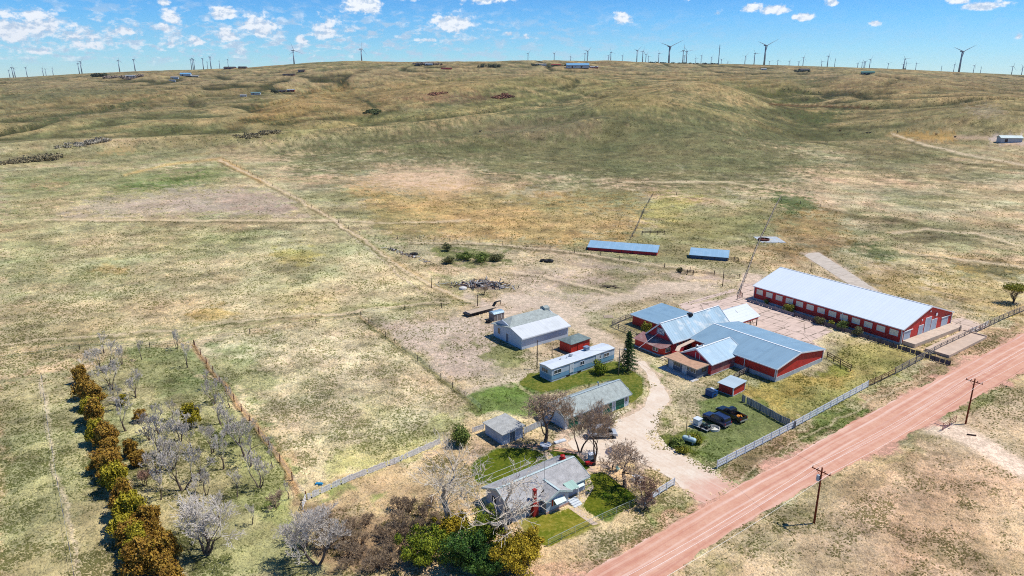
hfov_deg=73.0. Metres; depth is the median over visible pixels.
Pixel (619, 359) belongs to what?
utility pole
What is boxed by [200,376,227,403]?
bare tree
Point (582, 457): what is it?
garden path
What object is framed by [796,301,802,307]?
window
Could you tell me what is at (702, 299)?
concrete feed strip
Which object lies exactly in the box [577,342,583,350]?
door
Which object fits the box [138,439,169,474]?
bare tree
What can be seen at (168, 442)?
bare tree
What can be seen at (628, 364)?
spruce
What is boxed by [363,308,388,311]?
straw heap
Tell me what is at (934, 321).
barn door
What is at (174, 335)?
bare tree
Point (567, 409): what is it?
bare tree
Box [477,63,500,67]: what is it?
tree belt
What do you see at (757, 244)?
wire fence
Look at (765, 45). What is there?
wind turbine
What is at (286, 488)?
bare tree
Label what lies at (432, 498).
bare shrub
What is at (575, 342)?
red shed
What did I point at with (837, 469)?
power line
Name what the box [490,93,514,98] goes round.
tree belt
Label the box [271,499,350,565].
bare tree
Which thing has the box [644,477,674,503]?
fence
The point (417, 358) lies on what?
wire fence
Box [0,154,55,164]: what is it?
tree belt
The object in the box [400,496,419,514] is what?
bare shrub
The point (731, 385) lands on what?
well house
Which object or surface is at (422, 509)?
bare shrub
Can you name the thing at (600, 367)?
shrub
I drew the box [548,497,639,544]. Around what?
wire fence
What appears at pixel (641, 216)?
wire fence
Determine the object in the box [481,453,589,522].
ranch house
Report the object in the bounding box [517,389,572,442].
bare tree
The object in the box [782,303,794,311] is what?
shrub
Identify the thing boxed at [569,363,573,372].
door
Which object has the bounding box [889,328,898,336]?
window
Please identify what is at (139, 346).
bare tree
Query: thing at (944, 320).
barn door
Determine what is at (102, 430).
cedar
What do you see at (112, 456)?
cedar
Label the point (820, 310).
window
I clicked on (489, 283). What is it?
scrap heap
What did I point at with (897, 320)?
long barn
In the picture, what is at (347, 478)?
picket fence
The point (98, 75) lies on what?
tree belt
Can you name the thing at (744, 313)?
open shed
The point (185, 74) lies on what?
farm building
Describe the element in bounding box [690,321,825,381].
wide barn
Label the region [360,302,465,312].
wire fence
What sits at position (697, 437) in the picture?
shrub
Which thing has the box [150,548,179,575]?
cedar
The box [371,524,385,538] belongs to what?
bare shrub
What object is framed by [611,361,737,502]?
driveway
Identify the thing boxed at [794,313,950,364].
board fence
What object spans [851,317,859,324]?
window
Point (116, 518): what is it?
cedar
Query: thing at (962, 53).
wind turbine
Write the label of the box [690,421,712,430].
utility trailer
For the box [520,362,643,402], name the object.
lawn
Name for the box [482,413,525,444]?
storage shed
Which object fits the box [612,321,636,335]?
corral fence
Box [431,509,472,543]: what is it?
juniper
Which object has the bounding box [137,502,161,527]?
cedar
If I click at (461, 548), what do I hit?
juniper
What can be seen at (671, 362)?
door
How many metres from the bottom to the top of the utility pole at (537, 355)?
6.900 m
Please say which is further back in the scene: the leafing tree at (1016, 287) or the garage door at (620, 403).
the leafing tree at (1016, 287)
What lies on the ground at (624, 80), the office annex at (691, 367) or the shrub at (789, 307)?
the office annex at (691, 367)
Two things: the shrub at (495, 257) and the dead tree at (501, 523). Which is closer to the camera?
the dead tree at (501, 523)
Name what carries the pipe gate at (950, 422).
on the ground at (624, 80)
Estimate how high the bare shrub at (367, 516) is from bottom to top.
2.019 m
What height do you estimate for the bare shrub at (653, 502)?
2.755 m
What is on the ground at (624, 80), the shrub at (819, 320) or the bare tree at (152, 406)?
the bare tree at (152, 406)
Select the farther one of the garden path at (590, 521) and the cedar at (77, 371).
the cedar at (77, 371)
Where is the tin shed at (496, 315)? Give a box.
[489,309,503,320]
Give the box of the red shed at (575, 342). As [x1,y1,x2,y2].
[558,333,590,352]
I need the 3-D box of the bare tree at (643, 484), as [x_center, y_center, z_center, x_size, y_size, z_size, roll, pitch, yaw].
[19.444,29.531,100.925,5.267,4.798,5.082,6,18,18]
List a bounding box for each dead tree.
[409,428,489,517]
[427,457,549,546]
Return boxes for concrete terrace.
[924,330,986,357]
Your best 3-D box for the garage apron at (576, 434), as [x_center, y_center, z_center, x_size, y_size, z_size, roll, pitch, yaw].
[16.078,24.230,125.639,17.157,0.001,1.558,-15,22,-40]
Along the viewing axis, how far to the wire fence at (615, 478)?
107.11 m
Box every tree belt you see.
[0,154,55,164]
[19,153,48,159]
[34,152,63,161]
[54,136,111,148]
[90,73,106,76]
[102,74,144,79]
[232,132,262,137]
[255,129,290,135]
[362,109,382,113]
[412,62,441,65]
[427,91,447,95]
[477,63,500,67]
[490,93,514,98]
[531,63,565,66]
[671,62,717,63]
[793,70,810,71]
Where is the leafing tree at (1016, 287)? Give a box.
[1001,282,1023,302]
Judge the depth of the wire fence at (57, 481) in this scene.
105.83 m
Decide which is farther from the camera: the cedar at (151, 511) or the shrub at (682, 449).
the shrub at (682, 449)
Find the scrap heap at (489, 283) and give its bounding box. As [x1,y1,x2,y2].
[436,276,518,289]
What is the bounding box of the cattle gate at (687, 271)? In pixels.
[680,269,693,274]
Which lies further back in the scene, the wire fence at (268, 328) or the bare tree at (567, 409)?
the wire fence at (268, 328)
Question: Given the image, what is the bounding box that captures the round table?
[540,441,550,448]
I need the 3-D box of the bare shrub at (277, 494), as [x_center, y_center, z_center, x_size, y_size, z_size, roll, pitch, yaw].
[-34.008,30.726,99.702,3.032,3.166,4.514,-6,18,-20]
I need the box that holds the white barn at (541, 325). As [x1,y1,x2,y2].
[491,305,570,349]
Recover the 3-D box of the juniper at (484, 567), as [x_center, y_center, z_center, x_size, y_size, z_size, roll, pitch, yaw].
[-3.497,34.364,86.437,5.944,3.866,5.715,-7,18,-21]
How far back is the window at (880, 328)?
164.67 m
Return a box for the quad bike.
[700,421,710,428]
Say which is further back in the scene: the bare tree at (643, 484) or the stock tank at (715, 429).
the stock tank at (715, 429)
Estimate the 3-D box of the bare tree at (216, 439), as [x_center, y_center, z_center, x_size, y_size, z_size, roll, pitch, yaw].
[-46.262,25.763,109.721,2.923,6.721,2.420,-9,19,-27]
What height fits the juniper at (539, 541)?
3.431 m
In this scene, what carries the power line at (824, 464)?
attached to the utility pole at (818, 477)
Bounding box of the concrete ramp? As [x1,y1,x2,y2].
[804,252,879,291]
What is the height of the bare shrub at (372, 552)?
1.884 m
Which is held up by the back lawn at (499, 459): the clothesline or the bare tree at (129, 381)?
the clothesline
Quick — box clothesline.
[467,459,528,488]
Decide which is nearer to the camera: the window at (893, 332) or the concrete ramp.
the window at (893, 332)
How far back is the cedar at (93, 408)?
121.65 m
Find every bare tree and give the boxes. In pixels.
[77,339,121,372]
[88,358,120,389]
[96,330,106,352]
[107,384,121,410]
[112,395,132,430]
[115,345,122,364]
[124,368,142,397]
[132,412,160,440]
[135,414,185,455]
[136,340,142,359]
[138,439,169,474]
[149,403,162,434]
[149,435,187,469]
[149,443,215,490]
[149,469,162,499]
[164,410,189,441]
[166,399,175,418]
[169,489,246,555]
[171,329,180,348]
[177,405,201,424]
[181,342,190,367]
[181,421,197,446]
[187,472,199,501]
[188,447,201,480]
[194,466,209,495]
[196,425,225,452]
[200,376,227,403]
[204,491,223,519]
[210,430,228,469]
[211,392,224,423]
[214,403,236,433]
[222,416,256,443]
[224,386,231,407]
[224,420,272,456]
[226,467,242,496]
[238,436,251,466]
[241,449,273,487]
[245,503,253,524]
[265,443,272,467]
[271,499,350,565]
[280,509,324,547]
[283,480,289,498]
[476,283,487,294]
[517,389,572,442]
[550,394,615,452]
[554,397,622,462]
[604,438,654,491]
[632,472,663,506]
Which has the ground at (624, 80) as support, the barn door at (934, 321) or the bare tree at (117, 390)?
the bare tree at (117, 390)
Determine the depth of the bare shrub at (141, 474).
105.32 m
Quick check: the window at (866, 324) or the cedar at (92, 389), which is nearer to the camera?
the cedar at (92, 389)
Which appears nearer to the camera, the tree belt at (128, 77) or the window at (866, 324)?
the window at (866, 324)
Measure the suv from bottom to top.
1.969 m
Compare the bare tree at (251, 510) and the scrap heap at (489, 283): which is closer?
the bare tree at (251, 510)
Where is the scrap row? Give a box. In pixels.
[384,247,433,263]
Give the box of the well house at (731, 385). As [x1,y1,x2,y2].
[717,375,748,396]
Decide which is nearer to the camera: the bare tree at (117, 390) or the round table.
the round table
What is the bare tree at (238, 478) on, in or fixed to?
on the ground at (624, 80)
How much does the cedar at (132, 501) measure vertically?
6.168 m
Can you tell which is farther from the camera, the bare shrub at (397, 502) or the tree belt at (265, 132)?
the tree belt at (265, 132)
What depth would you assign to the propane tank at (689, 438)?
117.75 m
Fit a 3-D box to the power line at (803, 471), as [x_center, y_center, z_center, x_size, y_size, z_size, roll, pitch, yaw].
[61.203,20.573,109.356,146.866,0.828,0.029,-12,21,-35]
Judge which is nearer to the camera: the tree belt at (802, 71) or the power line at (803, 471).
the power line at (803, 471)
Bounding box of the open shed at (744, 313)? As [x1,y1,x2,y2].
[722,303,759,325]
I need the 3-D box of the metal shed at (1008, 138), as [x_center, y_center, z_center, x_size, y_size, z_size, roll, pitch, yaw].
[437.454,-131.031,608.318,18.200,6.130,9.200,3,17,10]
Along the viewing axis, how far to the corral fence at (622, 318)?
176.68 m
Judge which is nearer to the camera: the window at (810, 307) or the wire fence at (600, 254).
the window at (810, 307)
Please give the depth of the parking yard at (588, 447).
117.81 m
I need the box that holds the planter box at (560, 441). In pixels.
[554,438,565,443]
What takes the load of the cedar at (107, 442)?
on the ground at (624, 80)
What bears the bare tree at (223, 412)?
on the ground at (624, 80)
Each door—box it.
[509,430,515,442]
[567,416,578,428]
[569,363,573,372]
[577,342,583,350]
[602,403,611,413]
[615,398,624,409]
[669,360,673,368]
[682,365,686,373]
[903,330,910,339]
[917,324,923,334]
[923,316,931,332]
[930,318,936,329]
[941,316,947,325]
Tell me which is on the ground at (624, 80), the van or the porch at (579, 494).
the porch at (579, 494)
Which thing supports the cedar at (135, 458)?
on the ground at (624, 80)
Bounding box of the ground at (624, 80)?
[0,60,1023,575]
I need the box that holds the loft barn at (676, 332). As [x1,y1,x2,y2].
[639,305,729,353]
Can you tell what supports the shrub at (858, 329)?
on the ground at (624, 80)
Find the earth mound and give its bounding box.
[460,283,503,289]
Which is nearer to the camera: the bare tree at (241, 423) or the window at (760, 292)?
the bare tree at (241, 423)
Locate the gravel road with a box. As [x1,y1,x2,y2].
[585,333,1023,575]
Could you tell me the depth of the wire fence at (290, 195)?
364.26 m
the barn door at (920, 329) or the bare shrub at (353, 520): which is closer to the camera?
the bare shrub at (353, 520)
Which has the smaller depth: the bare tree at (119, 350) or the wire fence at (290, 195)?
the bare tree at (119, 350)
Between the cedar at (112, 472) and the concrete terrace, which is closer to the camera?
the cedar at (112, 472)
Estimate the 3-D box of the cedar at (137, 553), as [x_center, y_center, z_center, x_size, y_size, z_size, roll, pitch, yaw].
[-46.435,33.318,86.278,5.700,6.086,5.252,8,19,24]
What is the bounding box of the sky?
[0,0,1023,77]
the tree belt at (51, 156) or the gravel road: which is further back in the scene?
the tree belt at (51, 156)
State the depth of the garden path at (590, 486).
104.73 m
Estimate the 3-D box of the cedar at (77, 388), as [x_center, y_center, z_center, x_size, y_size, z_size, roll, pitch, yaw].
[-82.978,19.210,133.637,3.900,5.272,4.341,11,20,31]
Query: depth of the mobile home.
145.97 m
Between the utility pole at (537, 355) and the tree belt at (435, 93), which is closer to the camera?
the utility pole at (537, 355)
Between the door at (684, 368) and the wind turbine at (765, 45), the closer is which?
the door at (684, 368)
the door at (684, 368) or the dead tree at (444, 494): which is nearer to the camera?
the dead tree at (444, 494)
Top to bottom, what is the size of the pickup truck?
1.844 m
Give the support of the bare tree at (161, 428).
on the ground at (624, 80)
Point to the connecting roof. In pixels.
(678, 348)
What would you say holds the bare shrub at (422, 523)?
on the ground at (624, 80)
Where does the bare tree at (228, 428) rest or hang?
on the ground at (624, 80)
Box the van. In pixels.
[588,424,617,438]
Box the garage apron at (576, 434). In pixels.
[569,407,630,438]
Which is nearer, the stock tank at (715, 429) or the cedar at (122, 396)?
the stock tank at (715, 429)
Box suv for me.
[702,411,731,427]
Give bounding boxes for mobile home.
[539,343,614,381]
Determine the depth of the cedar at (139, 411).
124.89 m
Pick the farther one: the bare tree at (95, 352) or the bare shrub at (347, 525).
the bare tree at (95, 352)
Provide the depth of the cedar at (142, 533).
87.39 m
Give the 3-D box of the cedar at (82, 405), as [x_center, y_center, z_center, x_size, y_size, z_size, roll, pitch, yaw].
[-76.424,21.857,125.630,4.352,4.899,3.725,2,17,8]
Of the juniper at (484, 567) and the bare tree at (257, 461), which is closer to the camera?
the juniper at (484, 567)
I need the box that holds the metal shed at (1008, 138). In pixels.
[996,135,1023,142]
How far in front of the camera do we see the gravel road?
112.30 m
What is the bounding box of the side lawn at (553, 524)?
[527,508,591,545]
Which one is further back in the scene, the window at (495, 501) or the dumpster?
the dumpster
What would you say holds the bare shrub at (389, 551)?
on the ground at (624, 80)
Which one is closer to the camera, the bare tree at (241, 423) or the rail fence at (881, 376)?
the bare tree at (241, 423)
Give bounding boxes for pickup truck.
[715,406,747,422]
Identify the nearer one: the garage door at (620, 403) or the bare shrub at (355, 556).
the bare shrub at (355, 556)
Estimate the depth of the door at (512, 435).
118.38 m
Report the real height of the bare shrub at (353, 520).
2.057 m
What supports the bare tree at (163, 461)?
on the ground at (624, 80)
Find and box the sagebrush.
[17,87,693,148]
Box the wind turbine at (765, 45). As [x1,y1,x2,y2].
[758,41,774,64]
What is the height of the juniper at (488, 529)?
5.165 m
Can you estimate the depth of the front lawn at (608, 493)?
103.00 m
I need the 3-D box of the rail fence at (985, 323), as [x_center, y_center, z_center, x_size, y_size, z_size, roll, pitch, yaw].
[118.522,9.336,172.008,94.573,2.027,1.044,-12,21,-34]
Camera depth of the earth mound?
204.88 m
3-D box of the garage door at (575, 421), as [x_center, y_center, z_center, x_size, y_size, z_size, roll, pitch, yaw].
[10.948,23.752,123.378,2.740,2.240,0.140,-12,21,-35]
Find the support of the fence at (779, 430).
on the ground at (624, 80)
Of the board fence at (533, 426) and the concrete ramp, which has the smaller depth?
the board fence at (533, 426)
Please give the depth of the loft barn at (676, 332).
159.09 m
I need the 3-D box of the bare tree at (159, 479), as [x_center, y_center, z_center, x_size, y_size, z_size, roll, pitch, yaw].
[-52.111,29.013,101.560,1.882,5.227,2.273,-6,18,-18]
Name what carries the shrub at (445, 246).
on the ground at (624, 80)
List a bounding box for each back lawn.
[470,448,546,482]
[550,451,589,469]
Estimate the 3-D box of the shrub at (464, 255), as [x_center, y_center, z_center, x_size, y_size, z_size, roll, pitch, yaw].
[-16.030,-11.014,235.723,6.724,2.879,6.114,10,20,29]
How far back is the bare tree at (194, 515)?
88.71 m
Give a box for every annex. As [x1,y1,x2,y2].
[630,303,690,328]
[659,351,709,381]
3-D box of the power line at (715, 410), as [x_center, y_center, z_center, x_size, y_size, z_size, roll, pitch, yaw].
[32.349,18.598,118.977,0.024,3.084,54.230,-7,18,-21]
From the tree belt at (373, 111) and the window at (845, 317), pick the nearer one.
the window at (845, 317)
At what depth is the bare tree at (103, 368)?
137.27 m
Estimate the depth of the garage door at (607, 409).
128.45 m
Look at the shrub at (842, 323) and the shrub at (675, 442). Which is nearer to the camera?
the shrub at (675, 442)
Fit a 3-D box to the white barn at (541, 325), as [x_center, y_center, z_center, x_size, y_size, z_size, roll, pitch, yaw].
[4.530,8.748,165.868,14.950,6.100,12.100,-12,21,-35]
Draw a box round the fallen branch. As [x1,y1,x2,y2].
[103,396,115,403]
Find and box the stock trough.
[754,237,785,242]
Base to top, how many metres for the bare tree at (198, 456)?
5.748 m
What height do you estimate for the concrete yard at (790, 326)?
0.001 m
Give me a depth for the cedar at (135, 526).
89.31 m
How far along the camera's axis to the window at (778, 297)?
187.33 m
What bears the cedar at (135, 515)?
on the ground at (624, 80)
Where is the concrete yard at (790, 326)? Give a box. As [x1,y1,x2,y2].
[681,284,831,351]
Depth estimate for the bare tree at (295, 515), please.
91.75 m
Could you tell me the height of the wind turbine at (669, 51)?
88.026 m
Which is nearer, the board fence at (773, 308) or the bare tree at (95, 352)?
the bare tree at (95, 352)
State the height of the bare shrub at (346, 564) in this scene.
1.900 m
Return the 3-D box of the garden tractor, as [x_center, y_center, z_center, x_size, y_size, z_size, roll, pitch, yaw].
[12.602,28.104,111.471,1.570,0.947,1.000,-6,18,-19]
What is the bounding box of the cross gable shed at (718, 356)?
[679,337,737,375]
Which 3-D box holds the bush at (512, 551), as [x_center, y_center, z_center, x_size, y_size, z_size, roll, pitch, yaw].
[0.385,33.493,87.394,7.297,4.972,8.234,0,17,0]
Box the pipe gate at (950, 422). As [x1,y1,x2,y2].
[942,416,956,429]
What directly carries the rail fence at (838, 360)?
on the ground at (624, 80)
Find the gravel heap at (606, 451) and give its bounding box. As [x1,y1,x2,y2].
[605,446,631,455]
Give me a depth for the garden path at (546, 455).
114.99 m
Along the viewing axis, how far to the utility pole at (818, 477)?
95.20 m
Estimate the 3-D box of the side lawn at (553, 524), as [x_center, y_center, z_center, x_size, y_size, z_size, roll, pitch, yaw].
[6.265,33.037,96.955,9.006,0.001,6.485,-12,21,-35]
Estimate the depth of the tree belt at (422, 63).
1957.58 m
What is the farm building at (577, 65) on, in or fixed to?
on the ground at (624, 80)
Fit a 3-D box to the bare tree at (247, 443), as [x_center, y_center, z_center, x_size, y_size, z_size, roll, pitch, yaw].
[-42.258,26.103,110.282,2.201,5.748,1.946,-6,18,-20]
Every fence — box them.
[2,339,193,357]
[41,375,74,575]
[194,341,306,499]
[197,314,360,341]
[227,159,351,227]
[307,438,439,498]
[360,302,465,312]
[360,313,479,406]
[438,239,739,277]
[472,424,483,432]
[524,417,548,433]
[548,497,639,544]
[586,468,637,496]
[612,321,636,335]
[613,311,636,323]
[631,195,651,236]
[642,230,664,233]
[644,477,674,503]
[716,380,868,468]
[732,366,748,376]
[739,196,780,291]
[742,394,795,428]
[747,297,793,315]
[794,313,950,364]
[827,352,851,370]
[869,368,895,384]
[895,306,1023,374]
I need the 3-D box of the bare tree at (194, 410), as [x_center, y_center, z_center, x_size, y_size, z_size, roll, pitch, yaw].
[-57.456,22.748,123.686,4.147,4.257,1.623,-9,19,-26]
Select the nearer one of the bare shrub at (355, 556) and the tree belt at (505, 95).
the bare shrub at (355, 556)
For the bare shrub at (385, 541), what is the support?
on the ground at (624, 80)
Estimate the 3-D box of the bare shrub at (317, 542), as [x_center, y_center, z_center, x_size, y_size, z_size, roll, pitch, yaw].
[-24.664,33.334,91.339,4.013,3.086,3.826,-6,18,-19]
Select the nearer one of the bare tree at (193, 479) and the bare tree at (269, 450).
the bare tree at (193, 479)
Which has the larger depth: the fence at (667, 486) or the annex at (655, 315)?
the annex at (655, 315)
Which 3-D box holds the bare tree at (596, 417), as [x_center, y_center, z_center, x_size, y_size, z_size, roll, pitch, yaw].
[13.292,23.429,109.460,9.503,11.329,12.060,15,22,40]
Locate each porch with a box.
[568,486,585,500]
[633,331,671,360]
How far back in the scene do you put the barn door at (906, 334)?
161.96 m
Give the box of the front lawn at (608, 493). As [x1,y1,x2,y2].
[583,472,637,518]
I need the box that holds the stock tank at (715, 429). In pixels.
[710,425,719,431]
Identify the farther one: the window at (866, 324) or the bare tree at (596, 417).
the window at (866, 324)
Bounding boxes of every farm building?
[180,73,191,75]
[566,63,596,67]
[861,71,874,73]
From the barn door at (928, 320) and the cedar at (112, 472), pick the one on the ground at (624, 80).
the cedar at (112, 472)
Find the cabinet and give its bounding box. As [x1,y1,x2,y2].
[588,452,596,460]
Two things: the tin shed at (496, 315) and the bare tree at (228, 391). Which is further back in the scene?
the tin shed at (496, 315)
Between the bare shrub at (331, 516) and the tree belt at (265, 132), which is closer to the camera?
the bare shrub at (331, 516)
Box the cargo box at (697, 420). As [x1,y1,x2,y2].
[693,416,702,425]
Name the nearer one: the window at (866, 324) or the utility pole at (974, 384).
the utility pole at (974, 384)
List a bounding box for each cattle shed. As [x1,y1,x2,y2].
[587,240,659,255]
[689,247,729,260]
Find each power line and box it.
[623,351,796,454]
[631,349,1021,573]
[643,354,1019,573]
[669,361,1022,574]
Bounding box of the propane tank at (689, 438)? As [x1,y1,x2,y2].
[682,435,695,444]
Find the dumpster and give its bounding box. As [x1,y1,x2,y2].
[705,388,717,397]
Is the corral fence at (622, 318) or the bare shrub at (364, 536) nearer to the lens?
the bare shrub at (364, 536)
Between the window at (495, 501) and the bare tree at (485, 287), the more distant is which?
the bare tree at (485, 287)
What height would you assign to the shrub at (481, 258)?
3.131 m
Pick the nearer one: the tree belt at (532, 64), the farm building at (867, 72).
the farm building at (867, 72)
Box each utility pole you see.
[536,340,537,368]
[618,348,626,374]
[812,465,830,523]
[965,378,982,423]
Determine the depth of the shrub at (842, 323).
170.00 m
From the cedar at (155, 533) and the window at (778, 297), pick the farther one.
the window at (778, 297)
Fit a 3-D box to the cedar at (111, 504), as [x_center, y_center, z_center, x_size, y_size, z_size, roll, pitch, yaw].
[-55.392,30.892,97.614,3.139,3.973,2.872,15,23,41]
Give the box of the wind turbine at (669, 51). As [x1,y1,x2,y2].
[662,40,682,62]
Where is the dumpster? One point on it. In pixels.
(709, 392)
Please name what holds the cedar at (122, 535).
on the ground at (624, 80)
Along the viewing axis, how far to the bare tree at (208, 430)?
113.89 m
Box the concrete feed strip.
[678,289,736,305]
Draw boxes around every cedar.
[70,364,90,381]
[70,373,92,399]
[76,394,105,414]
[77,379,107,401]
[82,394,104,423]
[82,417,101,441]
[85,446,116,470]
[88,427,97,444]
[91,420,119,446]
[95,450,127,478]
[96,459,129,493]
[98,436,121,450]
[105,511,136,539]
[107,476,131,506]
[107,497,117,515]
[111,489,146,516]
[112,517,135,547]
[116,532,160,575]
[117,394,126,404]
[120,529,155,566]
[121,438,137,455]
[122,519,143,545]
[126,511,140,522]
[127,449,149,467]
[131,408,148,419]
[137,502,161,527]
[141,517,159,531]
[144,526,165,538]
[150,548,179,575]
[155,530,182,558]
[158,561,184,575]
[179,400,201,427]
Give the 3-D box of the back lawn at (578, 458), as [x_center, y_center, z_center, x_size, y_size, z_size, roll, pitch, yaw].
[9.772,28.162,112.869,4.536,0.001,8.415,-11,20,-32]
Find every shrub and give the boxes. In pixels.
[136,469,151,485]
[266,487,285,512]
[310,528,341,552]
[317,511,335,525]
[331,522,355,543]
[334,557,354,569]
[336,540,365,557]
[341,516,360,529]
[345,529,369,544]
[350,544,369,561]
[356,553,381,574]
[358,511,376,526]
[364,546,379,561]
[366,553,391,571]
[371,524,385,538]
[377,516,408,539]
[379,534,398,551]
[380,541,400,567]
[386,508,411,522]
[388,495,410,509]
[396,518,417,538]
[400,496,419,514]
[412,517,428,529]
[414,504,428,517]
[423,494,435,508]
[429,509,440,521]
[442,242,451,250]
[442,255,454,263]
[450,422,471,446]
[456,251,471,259]
[470,252,489,262]
[489,254,504,260]
[592,358,608,374]
[597,448,621,470]
[635,494,656,510]
[640,321,651,331]
[669,436,684,447]
[675,446,688,453]
[688,432,701,443]
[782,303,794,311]
[814,316,826,323]
[836,320,848,330]
[851,326,863,334]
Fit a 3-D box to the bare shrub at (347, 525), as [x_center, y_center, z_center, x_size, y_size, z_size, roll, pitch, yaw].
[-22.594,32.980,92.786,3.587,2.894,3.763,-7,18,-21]
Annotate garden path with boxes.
[510,444,577,453]
[542,448,552,459]
[566,504,597,524]
[577,453,601,474]
[580,478,593,505]
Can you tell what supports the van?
on the parking yard at (588, 447)
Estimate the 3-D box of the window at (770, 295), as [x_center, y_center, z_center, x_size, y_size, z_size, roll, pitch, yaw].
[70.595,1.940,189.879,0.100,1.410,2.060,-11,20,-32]
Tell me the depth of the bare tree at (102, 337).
155.98 m
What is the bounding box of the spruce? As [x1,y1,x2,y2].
[616,331,638,372]
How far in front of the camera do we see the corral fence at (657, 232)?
272.77 m
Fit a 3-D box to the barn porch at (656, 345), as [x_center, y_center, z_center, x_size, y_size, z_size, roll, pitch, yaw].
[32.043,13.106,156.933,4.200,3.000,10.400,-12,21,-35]
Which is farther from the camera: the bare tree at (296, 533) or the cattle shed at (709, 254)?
the cattle shed at (709, 254)
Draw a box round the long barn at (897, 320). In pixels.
[753,267,961,347]
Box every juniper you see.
[393,522,452,568]
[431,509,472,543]
[438,527,486,570]
[461,502,505,549]
[461,541,506,575]
[514,526,544,555]
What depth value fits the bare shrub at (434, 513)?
96.90 m
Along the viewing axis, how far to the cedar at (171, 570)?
83.87 m
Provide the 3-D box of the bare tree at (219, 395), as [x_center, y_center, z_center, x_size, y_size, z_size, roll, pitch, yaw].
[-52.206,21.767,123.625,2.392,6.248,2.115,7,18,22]
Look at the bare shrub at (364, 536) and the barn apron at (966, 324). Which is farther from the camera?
the barn apron at (966, 324)
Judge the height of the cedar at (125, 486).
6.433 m
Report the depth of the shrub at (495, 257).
233.32 m
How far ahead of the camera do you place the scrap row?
241.78 m
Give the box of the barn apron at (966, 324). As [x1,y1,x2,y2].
[951,318,987,331]
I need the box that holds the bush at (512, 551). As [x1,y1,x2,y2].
[487,524,543,575]
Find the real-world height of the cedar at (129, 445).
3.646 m
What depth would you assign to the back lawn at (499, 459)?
112.33 m
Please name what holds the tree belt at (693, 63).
on the ground at (624, 80)
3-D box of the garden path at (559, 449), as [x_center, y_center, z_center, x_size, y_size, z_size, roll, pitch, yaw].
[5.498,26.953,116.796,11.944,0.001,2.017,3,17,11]
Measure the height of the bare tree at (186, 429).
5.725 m
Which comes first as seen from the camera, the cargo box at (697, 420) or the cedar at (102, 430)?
the cedar at (102, 430)
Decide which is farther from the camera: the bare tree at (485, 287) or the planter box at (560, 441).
the bare tree at (485, 287)
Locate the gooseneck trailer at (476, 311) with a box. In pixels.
[463,300,500,315]
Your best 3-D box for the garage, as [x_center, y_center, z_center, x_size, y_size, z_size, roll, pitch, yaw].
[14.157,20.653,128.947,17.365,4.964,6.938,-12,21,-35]
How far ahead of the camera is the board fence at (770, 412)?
127.72 m
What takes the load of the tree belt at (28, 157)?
on the ground at (624, 80)
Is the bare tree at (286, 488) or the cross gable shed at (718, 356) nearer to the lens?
the bare tree at (286, 488)
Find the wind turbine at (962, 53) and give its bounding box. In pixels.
[957,45,975,71]
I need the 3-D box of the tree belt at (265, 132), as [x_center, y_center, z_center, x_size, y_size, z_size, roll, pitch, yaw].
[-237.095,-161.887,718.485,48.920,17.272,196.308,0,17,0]
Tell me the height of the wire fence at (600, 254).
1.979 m
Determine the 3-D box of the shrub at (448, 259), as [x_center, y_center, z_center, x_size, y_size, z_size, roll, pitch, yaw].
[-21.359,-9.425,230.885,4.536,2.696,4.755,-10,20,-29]
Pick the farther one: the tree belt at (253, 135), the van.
the tree belt at (253, 135)
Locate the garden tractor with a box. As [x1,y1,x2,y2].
[585,459,595,466]
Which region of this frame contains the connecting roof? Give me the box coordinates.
[675,340,694,350]
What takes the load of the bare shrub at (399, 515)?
on the ground at (624, 80)
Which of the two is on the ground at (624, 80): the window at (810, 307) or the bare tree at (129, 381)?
the bare tree at (129, 381)
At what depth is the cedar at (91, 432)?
116.30 m
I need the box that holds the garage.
[544,379,631,429]
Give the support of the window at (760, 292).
in the long barn at (897, 320)
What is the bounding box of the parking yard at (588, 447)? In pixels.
[568,414,633,461]
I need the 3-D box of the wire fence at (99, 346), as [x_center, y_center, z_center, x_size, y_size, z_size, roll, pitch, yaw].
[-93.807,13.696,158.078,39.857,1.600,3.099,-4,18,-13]
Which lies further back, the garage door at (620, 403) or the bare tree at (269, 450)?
the garage door at (620, 403)
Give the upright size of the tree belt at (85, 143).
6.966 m
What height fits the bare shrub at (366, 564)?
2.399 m
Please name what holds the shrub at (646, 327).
on the ground at (624, 80)
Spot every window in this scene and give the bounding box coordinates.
[492,494,496,504]
[756,289,762,295]
[766,292,772,297]
[775,295,782,300]
[785,298,792,303]
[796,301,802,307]
[806,304,813,310]
[817,307,824,313]
[828,310,836,317]
[840,314,847,320]
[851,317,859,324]
[864,321,872,328]
[876,325,885,332]
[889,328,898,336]
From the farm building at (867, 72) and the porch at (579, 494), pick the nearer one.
the porch at (579, 494)
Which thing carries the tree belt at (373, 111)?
on the ground at (624, 80)
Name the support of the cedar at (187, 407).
on the ground at (624, 80)
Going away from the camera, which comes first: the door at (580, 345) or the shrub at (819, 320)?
the door at (580, 345)
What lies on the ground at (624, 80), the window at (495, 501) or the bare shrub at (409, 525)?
the bare shrub at (409, 525)
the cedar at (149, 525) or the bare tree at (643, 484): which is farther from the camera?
the bare tree at (643, 484)

